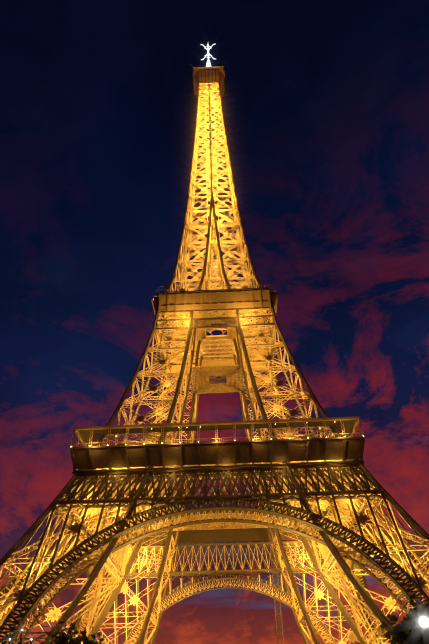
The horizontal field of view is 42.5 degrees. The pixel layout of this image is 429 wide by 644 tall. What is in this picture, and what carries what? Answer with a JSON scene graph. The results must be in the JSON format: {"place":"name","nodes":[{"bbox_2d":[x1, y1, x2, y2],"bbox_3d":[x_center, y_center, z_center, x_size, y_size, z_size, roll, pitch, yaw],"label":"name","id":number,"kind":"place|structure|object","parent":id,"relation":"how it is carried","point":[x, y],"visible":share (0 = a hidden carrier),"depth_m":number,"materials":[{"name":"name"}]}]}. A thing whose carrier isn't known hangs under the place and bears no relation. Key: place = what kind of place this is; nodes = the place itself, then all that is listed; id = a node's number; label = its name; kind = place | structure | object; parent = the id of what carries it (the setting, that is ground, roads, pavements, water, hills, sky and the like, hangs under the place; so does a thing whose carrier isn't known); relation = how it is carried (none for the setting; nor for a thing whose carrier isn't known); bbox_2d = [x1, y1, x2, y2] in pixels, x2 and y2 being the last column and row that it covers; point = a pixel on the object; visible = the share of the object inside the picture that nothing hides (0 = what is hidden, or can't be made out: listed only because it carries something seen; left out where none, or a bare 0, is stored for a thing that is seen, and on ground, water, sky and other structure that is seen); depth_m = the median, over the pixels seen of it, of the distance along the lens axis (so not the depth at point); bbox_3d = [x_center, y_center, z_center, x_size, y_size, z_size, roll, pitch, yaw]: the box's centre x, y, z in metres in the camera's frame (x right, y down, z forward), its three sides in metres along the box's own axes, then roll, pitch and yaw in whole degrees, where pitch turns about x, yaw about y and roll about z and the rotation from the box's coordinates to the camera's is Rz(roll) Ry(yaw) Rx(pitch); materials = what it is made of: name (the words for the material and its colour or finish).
{"place":"outdoors","nodes":[
{"label":"outdoors","id":0,"kind":"place"},
{"bbox_2d":[201,44,215,66],"bbox_3d":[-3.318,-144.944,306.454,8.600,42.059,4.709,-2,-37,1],"label":"antenna","id":1,"kind":"object","parent":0,"point":[208,63],"visible":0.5,"depth_m":309.93,"materials":[{"name":"white metal"}]},
{"bbox_2d":[0,318,428,643],"bbox_3d":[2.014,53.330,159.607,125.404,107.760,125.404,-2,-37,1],"label":"eiffel facade","id":2,"kind":"structure","parent":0,"point":[70,492],"depth_m":125.99,"materials":[{"name":"yellow metal"}]},
{"bbox_2d":[0,0,428,643],"label":"sky","id":3,"kind":"structure","parent":0,"point":[325,103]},
{"bbox_2d":[79,66,361,528],"bbox_3d":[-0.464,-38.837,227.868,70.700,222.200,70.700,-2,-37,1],"label":"eiffel tower decks","id":4,"kind":"object","parent":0,"point":[347,427],"visible":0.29,"depth_m":139.63,"materials":[{"name":"brown metal"}]},
{"label":"ground","id":5,"kind":"structure","parent":0,"visible":0},
{"bbox_2d":[8,631,31,643],"bbox_3d":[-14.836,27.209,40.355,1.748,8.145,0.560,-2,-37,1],"label":"street lamp post","id":6,"kind":"object","parent":5,"relation":"on","point":[20,642],"visible":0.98,"depth_m":42.34,"materials":[{"name":"black metal"}]},
{"bbox_2d":[49,621,103,643],"bbox_3d":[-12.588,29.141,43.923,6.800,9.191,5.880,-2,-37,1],"label":"tree leaves","id":7,"kind":"object","parent":5,"relation":"on","point":[63,638],"visible":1,"depth_m":45.07,"materials":[{"name":"plant"}]},
{"bbox_2d":[0,62,428,643],"bbox_3d":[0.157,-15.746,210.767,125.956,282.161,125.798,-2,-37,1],"label":"eiffel lattice","id":8,"kind":"object","parent":5,"relation":"on","point":[123,554],"visible":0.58,"depth_m":166.69,"materials":[{"name":"metal"}]},
{"bbox_2d":[0,66,428,643],"bbox_3d":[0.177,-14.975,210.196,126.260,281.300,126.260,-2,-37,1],"label":"eiffel chords","id":9,"kind":"object","parent":5,"relation":"on","point":[327,541],"visible":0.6,"depth_m":133.08,"materials":[{"name":"yellow metal"}]},
{"bbox_2d":[154,70,274,370],"bbox_3d":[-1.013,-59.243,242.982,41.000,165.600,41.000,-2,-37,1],"label":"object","id":10,"kind":"object","parent":9,"relation":"attached to","point":[219,74],"visible":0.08,"depth_m":180.33,"materials":[{"name":"metal"}]},
{"bbox_2d":[73,439,361,544],"bbox_3d":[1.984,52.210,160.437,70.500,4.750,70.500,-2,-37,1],"label":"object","id":11,"kind":"object","parent":9,"relation":"attached to","point":[225,453],"depth_m":132.79,"materials":[{"name":"metal"}]},
{"bbox_2d":[268,504,283,643],"bbox_3d":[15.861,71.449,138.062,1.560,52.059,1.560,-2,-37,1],"label":"hoist mast","id":12,"kind":"object","parent":5,"relation":"on","point":[277,594],"visible":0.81,"depth_m":140.96,"materials":[{"name":"metal"}]},
{"bbox_2d":[379,599,428,643],"bbox_3d":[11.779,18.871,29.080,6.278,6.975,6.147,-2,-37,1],"label":"tree leaves","id":13,"kind":"object","parent":5,"relation":"on","point":[411,633],"depth_m":30.38,"materials":[{"name":"plant"}]},
{"bbox_2d":[423,627,428,635],"bbox_3d":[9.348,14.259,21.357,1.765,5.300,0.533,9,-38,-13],"label":"street lamp post","id":14,"kind":"object","parent":5,"relation":"on","point":[426,630],"visible":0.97,"depth_m":22.27,"materials":[{"name":"grey paint"}]},
{"bbox_2d":[419,616,428,626],"bbox_3d":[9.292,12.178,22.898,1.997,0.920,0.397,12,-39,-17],"label":"street lamp globes","id":15,"kind":"object","parent":14,"relation":"attached to","point":[423,621],"visible":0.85,"depth_m":22.39,"materials":[{"name":"white glass"}]}
]}

